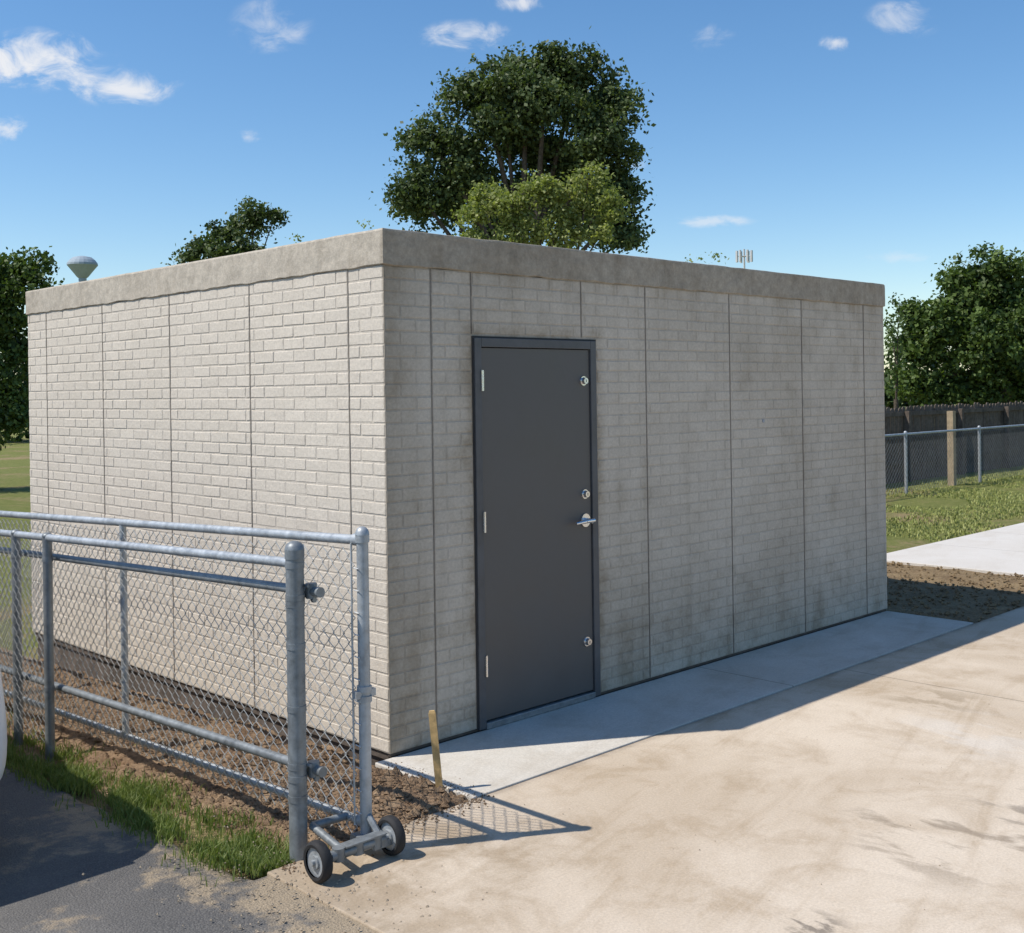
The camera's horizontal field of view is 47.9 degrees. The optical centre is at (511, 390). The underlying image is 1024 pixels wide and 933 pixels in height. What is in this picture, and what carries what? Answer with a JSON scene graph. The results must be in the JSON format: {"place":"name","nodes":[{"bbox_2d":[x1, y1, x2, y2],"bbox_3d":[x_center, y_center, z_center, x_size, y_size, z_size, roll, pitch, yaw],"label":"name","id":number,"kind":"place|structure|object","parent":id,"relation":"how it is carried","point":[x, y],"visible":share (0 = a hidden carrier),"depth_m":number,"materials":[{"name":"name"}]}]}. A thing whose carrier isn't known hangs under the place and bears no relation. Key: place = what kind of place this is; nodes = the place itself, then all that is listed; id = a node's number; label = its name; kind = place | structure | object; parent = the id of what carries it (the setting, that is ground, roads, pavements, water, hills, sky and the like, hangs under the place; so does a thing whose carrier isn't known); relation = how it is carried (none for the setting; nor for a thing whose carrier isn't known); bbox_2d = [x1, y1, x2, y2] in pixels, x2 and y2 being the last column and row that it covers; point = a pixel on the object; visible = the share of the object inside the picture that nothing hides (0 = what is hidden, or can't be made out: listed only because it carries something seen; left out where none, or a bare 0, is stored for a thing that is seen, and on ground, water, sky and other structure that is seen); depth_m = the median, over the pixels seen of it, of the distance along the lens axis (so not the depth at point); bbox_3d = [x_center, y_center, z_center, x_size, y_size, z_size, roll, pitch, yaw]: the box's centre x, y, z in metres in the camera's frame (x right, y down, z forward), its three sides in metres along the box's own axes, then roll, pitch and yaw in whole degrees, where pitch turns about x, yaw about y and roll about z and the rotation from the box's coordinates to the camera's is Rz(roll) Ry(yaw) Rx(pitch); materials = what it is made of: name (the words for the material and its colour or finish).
{"place":"outdoors","nodes":[
{"label":"outdoors","id":0,"kind":"place"},
{"bbox_2d":[0,766,376,932],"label":"asphalt pavement","id":1,"kind":"structure","parent":0,"point":[49,855],"depth_m":4.41,"materials":[{"name":"grey asphalt"}]},
{"bbox_2d":[0,671,6,779],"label":"white parked car","id":2,"kind":"object","parent":1,"relation":"on","point":[3,738],"visible":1,"depth_m":4.63,"materials":[{"name":"paint"}]},
{"bbox_2d":[82,689,1020,932],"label":"gravel","id":3,"kind":"structure","parent":1,"relation":"on","point":[272,904],"depth_m":4.29,"materials":[{"name":"gravel"}]},
{"bbox_2d":[285,219,728,263],"bbox_3d":[-0.093,-3.344,26.106,10.056,1.198,0.613,-1,0,0],"label":"sapling tree","id":4,"kind":"object","parent":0,"point":[690,260],"visible":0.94,"depth_m":26.01,"materials":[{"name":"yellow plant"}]},
{"bbox_2d":[0,403,1023,879],"bbox_3d":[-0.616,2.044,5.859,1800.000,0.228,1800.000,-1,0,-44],"label":"ground","id":5,"kind":"structure","parent":0,"point":[14,475],"depth_m":17.91,"materials":[{"name":"green plant"}]},
{"bbox_2d":[0,245,64,450],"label":"oak tree","id":6,"kind":"object","parent":5,"relation":"on","point":[18,274],"visible":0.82,"depth_m":23.76,"materials":[{"name":"green plant"}]},
{"bbox_2d":[67,256,97,281],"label":"water tower","id":7,"kind":"structure","parent":5,"relation":"on","point":[82,268],"depth_m":119.10,"materials":[{"name":"white metal"}]},
{"bbox_2d":[0,529,326,861],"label":"chain link fence","id":8,"kind":"object","parent":5,"relation":"on","point":[296,589],"visible":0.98,"depth_m":5.38,"materials":[{"name":"metal"}]},
{"bbox_2d":[0,511,405,882],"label":"rolling chain link gate","id":9,"kind":"structure","parent":8,"relation":"attached to","point":[386,834],"depth_m":5.32,"materials":[{"name":"metal"}]},
{"bbox_2d":[160,195,291,265],"bbox_3d":[-6.881,-1.256,27.924,3.069,7.028,1.651,-1,0,2],"label":"locust tree","id":10,"kind":"object","parent":5,"relation":"on","point":[234,228],"visible":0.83,"depth_m":27.83,"materials":[{"name":"green plant"}]},
{"bbox_2d":[0,647,466,877],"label":"bare soil strip","id":11,"kind":"object","parent":5,"relation":"on","point":[131,758],"visible":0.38,"depth_m":6.27,"materials":[{"name":"brown soil"}]},
{"bbox_2d":[3,709,328,886],"bbox_3d":[-2.707,1.981,6.408,0.727,0.280,5.290,-1,0,-44],"label":"grass strip","id":12,"kind":"object","parent":11,"relation":"on","point":[123,799],"depth_m":5.23,"materials":[{"name":"green plant"}]},
{"bbox_2d":[2,659,493,875],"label":"soil clods","id":13,"kind":"object","parent":11,"relation":"on","point":[414,808],"visible":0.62,"depth_m":5.53,"materials":[{"name":"brown soil"}]},
{"bbox_2d":[428,710,442,787],"bbox_3d":[-0.348,1.739,5.364,0.081,0.498,0.028,-1,0,19],"label":"wooden survey stake","id":14,"kind":"object","parent":5,"relation":"on","point":[435,748],"visible":0.77,"depth_m":5.36,"materials":[{"name":"brown wood"}]},
{"bbox_2d":[38,612,880,764],"bbox_3d":[-0.336,2.105,9.295,5.156,0.521,4.450,-1,0,-44],"label":"foundation","id":15,"kind":"object","parent":5,"relation":"on","point":[269,723],"visible":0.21,"depth_m":7.55,"materials":[{"name":"concrete"}]},
{"bbox_2d":[28,265,886,753],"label":"wall panels","id":16,"kind":"object","parent":15,"relation":"on","point":[460,469],"visible":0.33,"depth_m":7.22,"materials":[{"name":"grey brick"}]},
{"bbox_2d":[28,266,389,752],"bbox_3d":[-2.218,0.625,7.466,0.006,2.483,4.510,-1,0,-44],"label":"brick face sunny side","id":17,"kind":"object","parent":16,"relation":"attached to","point":[355,429],"visible":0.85,"depth_m":6.97,"materials":[{"name":"concrete"}]},
{"bbox_2d":[25,228,884,314],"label":"roof slab","id":18,"kind":"structure","parent":16,"relation":"on","point":[383,246],"depth_m":7.00,"materials":[{"name":"concrete"}]},
{"bbox_2d":[45,269,867,729],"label":"form lines","id":19,"kind":"object","parent":16,"relation":"attached to","point":[433,455],"visible":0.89,"depth_m":7.33,"materials":[{"name":"concrete"}]},
{"bbox_2d":[473,338,600,729],"bbox_3d":[0.120,0.776,6.673,0.999,2.143,0.136,-1,0,-44],"label":"door frame","id":20,"kind":"object","parent":16,"relation":"attached to","point":[480,343],"visible":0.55,"depth_m":6.48,"materials":[{"name":"grey metal"}]},
{"bbox_2d":[481,370,487,676],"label":"hinges","id":21,"kind":"object","parent":20,"relation":"attached to","point":[484,525],"visible":1,"depth_m":6.30,"materials":[{"name":"silver metal"}]},
{"bbox_2d":[481,348,592,720],"bbox_3d":[0.144,0.783,6.648,0.891,2.049,0.044,-1,0,-44],"label":"door leaf","id":22,"kind":"object","parent":20,"relation":"attached to","point":[536,507],"visible":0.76,"depth_m":6.61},
{"bbox_2d":[575,376,595,645],"bbox_3d":[0.430,0.721,6.846,0.170,1.622,0.076,-1,0,-44],"label":"lever handle and deadbolts","id":23,"kind":"object","parent":22,"relation":"attached to","point":[586,520],"visible":1,"depth_m":6.88,"materials":[{"name":"silver metal"}]},
{"bbox_2d":[384,266,886,752],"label":"wall","id":24,"kind":"structure","parent":16,"relation":"attached to","point":[423,505],"depth_m":7.47,"materials":[{"name":"concrete"}]},
{"bbox_2d":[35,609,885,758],"bbox_3d":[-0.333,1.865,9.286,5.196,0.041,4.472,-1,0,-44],"label":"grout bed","id":25,"kind":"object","parent":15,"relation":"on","point":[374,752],"visible":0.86,"depth_m":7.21,"materials":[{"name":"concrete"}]},
{"bbox_2d":[486,691,595,729],"bbox_3d":[0.140,1.835,6.668,0.897,0.036,0.130,-1,0,-44],"label":"door threshold","id":26,"kind":"object","parent":15,"relation":"on","point":[534,711],"depth_m":6.61,"materials":[{"name":"grey metal"}]},
{"bbox_2d":[0,346,1012,442],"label":"distant trees","id":27,"kind":"object","parent":5,"relation":"on","point":[888,403],"visible":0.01,"depth_m":51.29,"materials":[{"name":"green plant"}]},
{"bbox_2d":[369,26,656,253],"bbox_3d":[0.081,-2.203,21.174,5.180,8.726,2.710,-1,0,5],"label":"cottonwood tree","id":28,"kind":"object","parent":5,"relation":"on","point":[514,104],"visible":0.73,"depth_m":20.76,"materials":[{"name":"green plant"}]},
{"bbox_2d":[447,154,633,250],"bbox_3d":[0.439,-0.662,17.002,2.730,5.633,1.110,-1,0,-9],"label":"elm tree","id":29,"kind":"object","parent":5,"relation":"on","point":[546,191],"visible":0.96,"depth_m":16.90,"materials":[{"name":"green plant"}]},
{"bbox_2d":[375,611,972,800],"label":"concrete walkway","id":30,"kind":"structure","parent":5,"relation":"on","point":[492,760],"depth_m":6.71,"materials":[{"name":"grey concrete"}]},
{"bbox_2d":[735,249,752,267],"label":"cell tower","id":31,"kind":"structure","parent":5,"relation":"on","point":[749,256],"depth_m":159.79,"materials":[{"name":"white metal"}]},
{"bbox_2d":[883,292,916,407],"bbox_3d":[10.008,-0.283,29.934,1.171,4.606,1.236,-1,0,-44],"label":"shrub","id":32,"kind":"object","parent":5,"relation":"on","point":[895,375],"visible":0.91,"depth_m":29.92,"materials":[{"name":"green plant"}]},
{"bbox_2d":[947,411,956,485],"bbox_3d":[8.394,1.113,21.987,0.120,1.460,0.120,-1,0,-44],"label":"wooden post","id":33,"kind":"object","parent":5,"relation":"on","point":[951,420],"visible":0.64,"depth_m":21.95,"materials":[{"name":"beige wood"}]},
{"bbox_2d":[882,562,1023,623],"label":"soil patch","id":34,"kind":"object","parent":5,"relation":"on","point":[974,617],"visible":0.27,"depth_m":10.43,"materials":[{"name":"brown soil"}]},
{"bbox_2d":[887,561,1023,621],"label":"soil clods","id":35,"kind":"object","parent":34,"relation":"on","point":[987,603],"visible":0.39,"depth_m":10.38,"materials":[{"name":"brown soil"}]},
{"bbox_2d":[884,241,1023,405],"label":"oak tree","id":36,"kind":"object","parent":5,"relation":"on","point":[973,318],"visible":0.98,"depth_m":32.43,"materials":[{"name":"green plant"}]},
{"bbox_2d":[885,401,1023,483],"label":"wooden privacy fence","id":37,"kind":"object","parent":5,"relation":"on","point":[917,418],"visible":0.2,"depth_m":24.35,"materials":[{"name":"wood"}]},
{"bbox_2d":[885,424,1023,494],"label":"chain link fence","id":38,"kind":"object","parent":5,"relation":"on","point":[905,434],"visible":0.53,"depth_m":21.52,"materials":[{"name":"metal"}]},
{"bbox_2d":[0,0,1023,387],"label":"sky","id":39,"kind":"structure","parent":0,"point":[870,141],"materials":[{"name":"blue"}]},
{"bbox_2d":[471,336,599,728],"bbox_3d":[0.159,0.766,6.633,1.017,2.142,0.006,-1,0,-44],"label":"door sealant","id":40,"kind":"object","parent":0,"point":[472,337],"depth_m":6.28,"materials":[{"name":"black rubber"}]},
{"bbox_2d":[267,606,1023,932],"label":"concrete driveway","id":41,"kind":"structure","parent":0,"point":[796,818],"depth_m":4.86,"materials":[{"name":"beige concrete"}]},
{"bbox_2d":[886,467,1023,552],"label":"lawn","id":42,"kind":"structure","parent":0,"point":[989,481],"depth_m":17.71,"materials":[{"name":"green plant"}]},
{"bbox_2d":[887,523,1023,576],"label":"concrete sidewalk","id":43,"kind":"structure","parent":0,"point":[1000,551],"depth_m":12.70,"materials":[{"name":"grey concrete"}]}
]}

